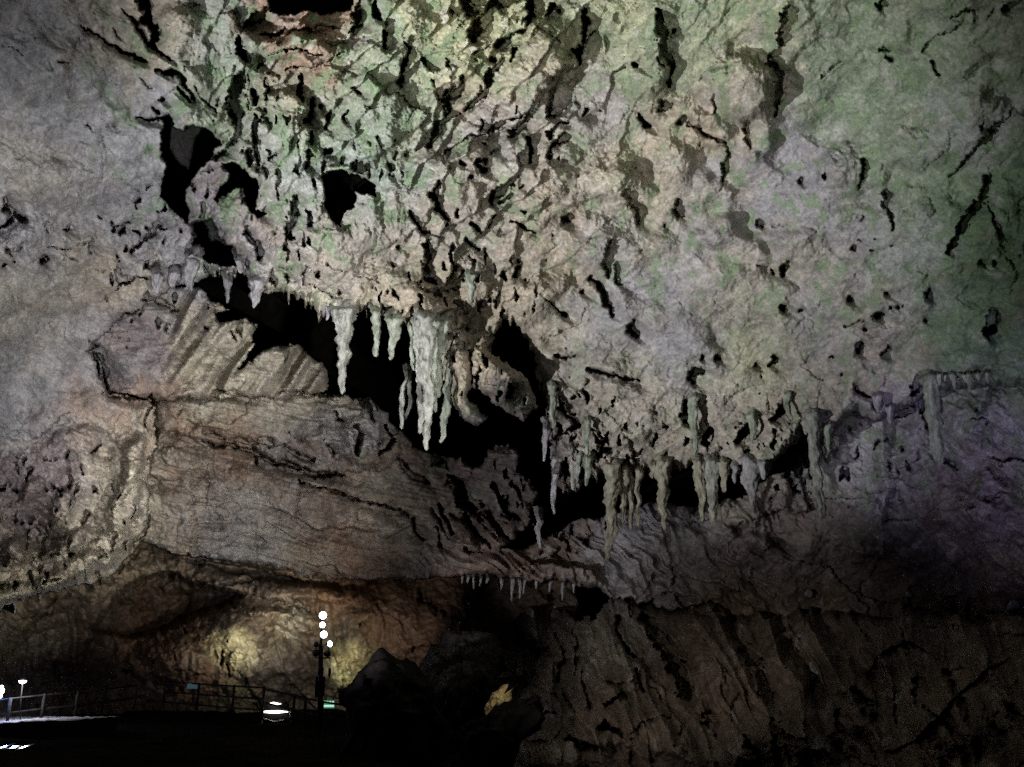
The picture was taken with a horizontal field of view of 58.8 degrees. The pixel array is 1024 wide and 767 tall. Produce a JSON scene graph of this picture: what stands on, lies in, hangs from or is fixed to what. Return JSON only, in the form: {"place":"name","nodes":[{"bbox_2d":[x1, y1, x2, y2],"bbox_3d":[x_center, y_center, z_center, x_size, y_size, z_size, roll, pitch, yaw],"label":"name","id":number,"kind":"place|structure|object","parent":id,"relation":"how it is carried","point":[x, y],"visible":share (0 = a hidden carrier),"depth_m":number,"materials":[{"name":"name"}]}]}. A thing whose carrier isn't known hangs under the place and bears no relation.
{"place":"outdoors","nodes":[
{"label":"outdoors","id":0,"kind":"place"},
{"bbox_2d":[0,716,117,736],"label":"path","id":1,"kind":"structure","parent":0,"point":[73,726],"depth_m":28.16,"materials":[{"name":"concrete"}]},
{"bbox_2d":[0,685,3,698],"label":"coloured light","id":2,"kind":"object","parent":1,"relation":"on","point":[1,690],"visible":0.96,"depth_m":29.91,"materials":[{"name":"white paint"}]},
{"bbox_2d":[18,678,26,718],"bbox_3d":[-16.255,10.452,30.151,0.280,1.329,0.538,0,-17,0],"label":"path lamp","id":3,"kind":"object","parent":1,"relation":"on","point":[22,680],"visible":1,"depth_m":30.18,"materials":[{"name":"metal"}]},
{"bbox_2d":[0,684,137,720],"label":"railing","id":4,"kind":"object","parent":1,"relation":"on","point":[42,708],"visible":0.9,"depth_m":31.48,"materials":[{"name":"metal"}]},
{"bbox_2d":[0,709,460,766],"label":"cave floor","id":5,"kind":"structure","parent":0,"point":[161,738],"depth_m":25.74,"materials":[{"name":"black stone"}]},
{"bbox_2d":[3,745,24,748],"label":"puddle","id":6,"kind":"object","parent":5,"relation":"on","point":[14,746],"visible":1,"depth_m":19.43,"materials":[{"name":"white liquid"}]},
{"bbox_2d":[162,680,264,715],"bbox_3d":[-11.990,12.451,36.097,6.782,1.175,0.177,-13,-21,36],"label":"railing","id":7,"kind":"object","parent":5,"relation":"on","point":[232,707],"visible":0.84,"depth_m":36.09,"materials":[{"name":"metal"}]},
{"bbox_2d":[187,684,197,701],"bbox_3d":[-13.004,12.593,37.011,0.435,0.714,0.210,0,-17,0],"label":"sign","id":8,"kind":"object","parent":7,"relation":"attached to","point":[191,686],"visible":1,"depth_m":36.98,"materials":[{"name":"metal"}]},
{"bbox_2d":[261,701,290,723],"bbox_3d":[-8.558,12.000,32.948,1.074,0.946,0.450,0,-17,0],"label":"lit board","id":9,"kind":"object","parent":5,"relation":"on","point":[271,712],"visible":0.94,"depth_m":32.96,"materials":[{"name":"white paint"}]},
{"bbox_2d":[260,688,349,727],"bbox_3d":[-7.341,11.412,31.500,4.497,1.559,0.442,-12,-21,34],"label":"railing","id":10,"kind":"object","parent":5,"relation":"on","point":[293,709],"visible":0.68,"depth_m":31.50,"materials":[{"name":"metal"}]},
{"bbox_2d":[312,611,331,727],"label":"light tower","id":11,"kind":"structure","parent":5,"relation":"on","point":[320,685],"depth_m":29.91,"materials":[{"name":"black metal"}]},
{"bbox_2d":[324,700,334,721],"bbox_3d":[-6.850,12.338,33.989,0.420,0.934,0.321,0,-17,0],"label":"sign","id":12,"kind":"object","parent":5,"relation":"on","point":[329,706],"visible":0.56,"depth_m":33.98,"materials":[{"name":"green paint"}]},
{"bbox_2d":[323,693,346,718],"bbox_3d":[-6.025,13.083,36.156,2.944,1.434,0.140,1,-17,-2],"label":"railing","id":13,"kind":"object","parent":5,"relation":"on","point":[325,698],"visible":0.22,"depth_m":36.14,"materials":[{"name":"metal"}]},
{"bbox_2d":[338,647,454,766],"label":"boulder","id":14,"kind":"object","parent":5,"relation":"on","point":[388,701],"visible":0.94,"depth_m":22.49,"materials":[{"name":"stone"}]},
{"bbox_2d":[418,629,505,726],"bbox_3d":[-1.905,10.751,33.046,3.378,3.491,5.745,0,-17,0],"label":"boulder","id":15,"kind":"object","parent":5,"relation":"on","point":[461,671],"visible":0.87,"depth_m":31.47,"materials":[{"name":"stone"}]},
{"bbox_2d":[436,694,545,766],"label":"boulder","id":16,"kind":"object","parent":5,"relation":"on","point":[496,736],"visible":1,"depth_m":22.04,"materials":[{"name":"stone"}]},
{"bbox_2d":[0,542,579,720],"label":"back wall","id":17,"kind":"structure","parent":0,"point":[148,619],"depth_m":42.62,"materials":[{"name":"stone"}]},
{"bbox_2d":[183,272,807,619],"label":"cavern recess","id":18,"kind":"object","parent":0,"point":[379,379],"visible":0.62,"depth_m":67.75,"materials":[{"name":"stone"}]},
{"bbox_2d":[0,0,1023,612],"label":"cave ceiling","id":19,"kind":"structure","parent":0,"point":[648,216],"depth_m":25.10,"materials":[{"name":"stone"}]},
{"bbox_2d":[147,262,162,293],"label":"stalactite","id":20,"kind":"object","parent":19,"relation":"hanging from","point":[156,277],"visible":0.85,"depth_m":28.17},
{"bbox_2d":[168,264,180,286],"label":"stalactite","id":21,"kind":"object","parent":19,"relation":"hanging from","point":[173,272],"visible":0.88,"depth_m":27.91},
{"bbox_2d":[180,244,204,290],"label":"stalactite","id":22,"kind":"object","parent":19,"relation":"hanging from","point":[190,267],"visible":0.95,"depth_m":28.24},
{"bbox_2d":[209,258,219,276],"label":"stalactite","id":23,"kind":"object","parent":19,"relation":"hanging from","point":[211,260],"visible":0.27,"depth_m":35.47},
{"bbox_2d":[221,260,232,302],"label":"stalactite","id":24,"kind":"object","parent":19,"relation":"hanging from","point":[227,282],"visible":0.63,"depth_m":35.34},
{"bbox_2d":[232,247,242,273],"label":"stalactite","id":25,"kind":"object","parent":19,"relation":"hanging from","point":[238,259],"visible":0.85,"depth_m":28.55},
{"bbox_2d":[245,266,269,307],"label":"stalactite","id":26,"kind":"object","parent":19,"relation":"hanging from","point":[256,285],"visible":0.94,"depth_m":28.66},
{"bbox_2d":[325,305,330,319],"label":"stalactite","id":27,"kind":"object","parent":19,"relation":"hanging from","point":[328,312],"visible":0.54,"depth_m":28.46},
{"bbox_2d":[328,292,364,393],"bbox_3d":[-5.510,-1.285,28.734,1.411,3.434,2.313,0,-17,0],"label":"stalactite","id":28,"kind":"object","parent":19,"relation":"hanging from","point":[344,315],"visible":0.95,"depth_m":28.06},
{"bbox_2d":[367,302,381,356],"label":"stalactite","id":29,"kind":"object","parent":19,"relation":"hanging from","point":[375,317],"visible":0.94,"depth_m":28.00},
{"bbox_2d":[384,306,405,359],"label":"stalactite","id":30,"kind":"object","parent":19,"relation":"hanging from","point":[392,319],"visible":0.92,"depth_m":27.54},
{"bbox_2d":[399,363,409,428],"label":"stalactite","id":31,"kind":"object","parent":19,"relation":"hanging from","point":[406,368],"visible":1,"depth_m":29.92},
{"bbox_2d":[404,367,413,420],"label":"stalactite","id":32,"kind":"object","parent":19,"relation":"hanging from","point":[411,398],"visible":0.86,"depth_m":29.99},
{"bbox_2d":[405,314,415,370],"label":"stalactite","id":33,"kind":"object","parent":19,"relation":"hanging from","point":[409,325],"visible":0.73,"depth_m":27.71},
{"bbox_2d":[410,313,419,381],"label":"stalactite","id":34,"kind":"object","parent":19,"relation":"hanging from","point":[415,348],"visible":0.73,"depth_m":27.48},
{"bbox_2d":[415,360,424,433],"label":"stalactite","id":35,"kind":"object","parent":19,"relation":"hanging from","point":[420,392],"visible":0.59,"depth_m":29.50},
{"bbox_2d":[409,303,438,450],"bbox_3d":[-2.675,-0.330,27.774,1.146,4.690,2.143,7,-18,-21],"label":"stalactite","id":36,"kind":"object","parent":19,"relation":"hanging from","point":[426,331],"visible":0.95,"depth_m":27.36},
{"bbox_2d":[431,313,440,412],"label":"stalactite","id":37,"kind":"object","parent":19,"relation":"hanging from","point":[436,322],"visible":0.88,"depth_m":27.47},
{"bbox_2d":[436,308,453,397],"bbox_3d":[-2.232,-1.043,28.353,0.847,3.148,1.811,0,-17,0],"label":"stalactite","id":38,"kind":"object","parent":19,"relation":"hanging from","point":[445,318],"visible":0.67,"depth_m":27.78},
{"bbox_2d":[439,350,452,442],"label":"stalactite","id":39,"kind":"object","parent":19,"relation":"hanging from","point":[446,406],"visible":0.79,"depth_m":29.89},
{"bbox_2d":[441,332,452,379],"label":"stalactite","id":40,"kind":"object","parent":19,"relation":"hanging from","point":[444,359],"visible":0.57,"depth_m":29.36},
{"bbox_2d":[451,334,464,393],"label":"stalactite","id":41,"kind":"object","parent":19,"relation":"hanging from","point":[454,384],"visible":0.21,"depth_m":29.22},
{"bbox_2d":[464,260,478,304],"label":"stalactite","id":42,"kind":"object","parent":19,"relation":"hanging from","point":[471,274],"visible":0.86,"depth_m":27.48},
{"bbox_2d":[448,344,538,425],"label":"rock spur","id":43,"kind":"structure","parent":19,"relation":"attached to","point":[505,386],"depth_m":28.52,"materials":[{"name":"stone"}]},
{"bbox_2d":[532,505,543,548],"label":"stalactite","id":44,"kind":"object","parent":19,"relation":"hanging from","point":[538,512],"visible":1,"depth_m":33.97},
{"bbox_2d":[540,416,550,460],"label":"stalactite","id":45,"kind":"object","parent":19,"relation":"hanging from","point":[545,421],"visible":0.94,"depth_m":30.90},
{"bbox_2d":[545,379,557,428],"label":"stalactite","id":46,"kind":"object","parent":19,"relation":"hanging from","point":[552,385],"visible":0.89,"depth_m":29.71},
{"bbox_2d":[549,446,559,513],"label":"stalactite","id":47,"kind":"object","parent":19,"relation":"hanging from","point":[555,477],"visible":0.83,"depth_m":31.15},
{"bbox_2d":[567,436,576,490],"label":"stalactite","id":48,"kind":"object","parent":19,"relation":"hanging from","point":[572,469],"visible":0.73,"depth_m":31.07},
{"bbox_2d":[575,449,583,481],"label":"stalactite","id":49,"kind":"object","parent":19,"relation":"hanging from","point":[579,455],"visible":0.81,"depth_m":30.85},
{"bbox_2d":[582,415,590,454],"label":"stalactite","id":50,"kind":"object","parent":19,"relation":"hanging from","point":[587,425],"visible":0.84,"depth_m":30.12},
{"bbox_2d":[582,450,595,485],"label":"stalactite","id":51,"kind":"object","parent":19,"relation":"hanging from","point":[588,460],"visible":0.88,"depth_m":30.58},
{"bbox_2d":[599,450,622,561],"bbox_3d":[3.485,4.142,31.096,1.006,3.836,2.137,0,-17,0],"label":"stalactite","id":52,"kind":"object","parent":19,"relation":"hanging from","point":[612,487],"visible":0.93,"depth_m":30.54},
{"bbox_2d":[620,457,630,526],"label":"stalactite","id":53,"kind":"object","parent":19,"relation":"hanging from","point":[625,476],"visible":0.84,"depth_m":30.82},
{"bbox_2d":[627,464,634,529],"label":"stalactite","id":54,"kind":"object","parent":19,"relation":"hanging from","point":[630,496],"visible":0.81,"depth_m":30.99},
{"bbox_2d":[633,459,643,526],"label":"stalactite","id":55,"kind":"object","parent":19,"relation":"hanging from","point":[639,471],"visible":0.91,"depth_m":31.05},
{"bbox_2d":[649,460,655,478],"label":"stalactite","id":56,"kind":"object","parent":19,"relation":"hanging from","point":[652,465],"visible":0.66,"depth_m":30.54},
{"bbox_2d":[653,452,672,530],"bbox_3d":[5.145,3.532,30.728,0.925,2.906,1.969,-4,-17,12],"label":"stalactite","id":57,"kind":"object","parent":19,"relation":"hanging from","point":[662,476],"visible":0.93,"depth_m":30.14},
{"bbox_2d":[687,383,700,454],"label":"stalactite","id":58,"kind":"object","parent":19,"relation":"hanging from","point":[693,399],"visible":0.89,"depth_m":28.68},
{"bbox_2d":[691,453,706,521],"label":"stalactite","id":59,"kind":"object","parent":19,"relation":"hanging from","point":[699,462],"visible":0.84,"depth_m":29.45},
{"bbox_2d":[703,447,719,524],"bbox_3d":[6.455,3.242,29.120,0.617,2.646,1.861,-4,-17,12],"label":"stalactite","id":60,"kind":"object","parent":19,"relation":"hanging from","point":[711,471],"visible":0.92,"depth_m":28.52},
{"bbox_2d":[717,455,729,492],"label":"stalactite","id":61,"kind":"object","parent":19,"relation":"hanging from","point":[724,469],"visible":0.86,"depth_m":28.42},
{"bbox_2d":[729,460,738,483],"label":"stalactite","id":62,"kind":"object","parent":19,"relation":"hanging from","point":[734,465],"visible":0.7,"depth_m":28.04},
{"bbox_2d":[738,449,759,506],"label":"stalactite","id":63,"kind":"object","parent":19,"relation":"hanging from","point":[749,477],"visible":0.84,"depth_m":27.77},
{"bbox_2d":[746,407,758,440],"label":"stalactite","id":64,"kind":"object","parent":19,"relation":"hanging from","point":[752,416],"visible":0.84,"depth_m":28.05},
{"bbox_2d":[757,459,768,479],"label":"stalactite","id":65,"kind":"object","parent":19,"relation":"hanging from","point":[762,465],"visible":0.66,"depth_m":27.43},
{"bbox_2d":[783,389,792,420],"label":"stalactite","id":66,"kind":"object","parent":19,"relation":"hanging from","point":[787,398],"visible":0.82,"depth_m":27.30},
{"bbox_2d":[801,417,806,434],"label":"stalactite","id":67,"kind":"object","parent":19,"relation":"hanging from","point":[803,420],"visible":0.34,"depth_m":27.12},
{"bbox_2d":[803,407,825,519],"bbox_3d":[9.140,2.176,27.228,0.487,3.758,1.910,-7,-18,22],"label":"stalactite","id":68,"kind":"object","parent":19,"relation":"hanging from","point":[811,426],"visible":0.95,"depth_m":26.74},
{"bbox_2d":[823,420,834,458],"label":"stalactite","id":69,"kind":"object","parent":19,"relation":"hanging from","point":[828,428],"visible":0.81,"depth_m":26.87},
{"bbox_2d":[870,391,883,411],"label":"stalactite","id":70,"kind":"object","parent":19,"relation":"hanging from","point":[877,398],"visible":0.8,"depth_m":25.54},
{"bbox_2d":[885,402,895,423],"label":"stalactite","id":71,"kind":"object","parent":19,"relation":"hanging from","point":[889,408],"visible":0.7,"depth_m":25.61},
{"bbox_2d":[917,369,944,464],"bbox_3d":[11.306,0.719,24.352,0.760,3.004,1.996,-11,-20,32],"label":"stalactite","id":72,"kind":"object","parent":19,"relation":"hanging from","point":[928,383],"visible":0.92,"depth_m":23.80},
{"bbox_2d":[936,372,941,385],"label":"stalactite","id":73,"kind":"object","parent":19,"relation":"hanging from","point":[938,376],"visible":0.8,"depth_m":23.50},
{"bbox_2d":[948,371,956,389],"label":"stalactite","id":74,"kind":"object","parent":19,"relation":"hanging from","point":[952,376],"visible":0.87,"depth_m":23.05},
{"bbox_2d":[960,372,965,382],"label":"stalactite","id":75,"kind":"object","parent":19,"relation":"hanging from","point":[963,375],"visible":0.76,"depth_m":22.79},
{"bbox_2d":[965,371,972,391],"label":"stalactite","id":76,"kind":"object","parent":19,"relation":"hanging from","point":[968,378],"visible":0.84,"depth_m":22.55},
{"bbox_2d":[973,370,980,379],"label":"stalactite","id":77,"kind":"object","parent":19,"relation":"hanging from","point":[977,373],"visible":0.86,"depth_m":22.34},
{"bbox_2d":[984,370,990,383],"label":"stalactite","id":78,"kind":"object","parent":19,"relation":"hanging from","point":[987,373],"visible":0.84,"depth_m":22.15},
{"bbox_2d":[141,385,1023,624],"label":"rock shelf","id":79,"kind":"object","parent":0,"point":[329,487],"visible":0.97,"depth_m":35.14,"materials":[{"name":"stone"}]},
{"bbox_2d":[90,285,328,401],"bbox_3d":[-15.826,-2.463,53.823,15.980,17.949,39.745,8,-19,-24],"label":"rock block","id":80,"kind":"object","parent":79,"relation":"on","point":[175,343],"visible":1,"depth_m":34.22,"materials":[{"name":"stone"}]},
{"bbox_2d":[472,573,475,588],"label":"stalactite","id":81,"kind":"object","parent":79,"relation":"hanging from","point":[473,577],"visible":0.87,"depth_m":36.19},
{"bbox_2d":[485,574,489,583],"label":"stalactite","id":82,"kind":"object","parent":79,"relation":"hanging from","point":[487,578],"visible":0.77,"depth_m":36.27},
{"bbox_2d":[500,576,503,588],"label":"stalactite","id":83,"kind":"object","parent":79,"relation":"hanging from","point":[501,581],"visible":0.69,"depth_m":36.18},
{"bbox_2d":[509,576,515,600],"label":"stalactite","id":84,"kind":"object","parent":79,"relation":"hanging from","point":[512,580],"visible":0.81,"depth_m":36.18},
{"bbox_2d":[518,577,521,598],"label":"stalactite","id":85,"kind":"object","parent":79,"relation":"hanging from","point":[520,584],"visible":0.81,"depth_m":36.18},
{"bbox_2d":[522,579,525,593],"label":"stalactite","id":86,"kind":"object","parent":79,"relation":"hanging from","point":[524,582],"visible":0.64,"depth_m":36.17},
{"bbox_2d":[548,578,554,591],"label":"stalactite","id":87,"kind":"object","parent":79,"relation":"hanging from","point":[551,581],"visible":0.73,"depth_m":36.19},
{"bbox_2d":[561,581,564,600],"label":"stalactite","id":88,"kind":"object","parent":79,"relation":"hanging from","point":[562,589],"visible":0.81,"depth_m":36.17},
{"bbox_2d":[804,589,812,597],"bbox_3d":[10.614,7.501,32.516,0.352,0.298,0.260,12,-21,-34],"label":"pale stone","id":89,"kind":"object","parent":79,"relation":"on","point":[808,593],"visible":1,"depth_m":32.43,"materials":[{"name":"grey stone"}]},
{"bbox_2d":[905,590,912,596],"bbox_3d":[13.358,7.084,30.626,0.329,0.238,0.208,12,-20,-33],"label":"pale stone","id":90,"kind":"object","parent":79,"relation":"on","point":[908,593],"visible":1,"depth_m":30.54,"materials":[{"name":"grey stone"}]},
{"bbox_2d":[1006,599,1020,612],"bbox_3d":[14.148,6.283,25.654,0.421,0.378,0.264,9,-19,-26],"label":"pale stone","id":91,"kind":"object","parent":79,"relation":"on","point":[1013,605],"visible":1,"depth_m":25.57,"materials":[{"name":"grey stone"}]},
{"bbox_2d":[513,597,1023,766],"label":"wall","id":92,"kind":"structure","parent":0,"point":[619,682],"depth_m":24.51,"materials":[{"name":"stone"}]},
{"bbox_2d":[484,684,511,715],"bbox_3d":[-0.375,9.222,26.473,0.770,0.903,0.968,11,-20,-31],"label":"flowstone lump","id":93,"kind":"object","parent":92,"relation":"on","point":[499,696],"visible":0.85,"depth_m":26.24,"materials":[{"name":"beige stone"}]},
{"bbox_2d":[809,662,817,680],"bbox_3d":[8.831,8.534,26.495,0.422,0.808,0.395,0,-17,0],"label":"calcite patch","id":94,"kind":"object","parent":92,"relation":"attached to","point":[813,670],"visible":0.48,"depth_m":26.38,"materials":[{"name":"grey stone"}]}
]}

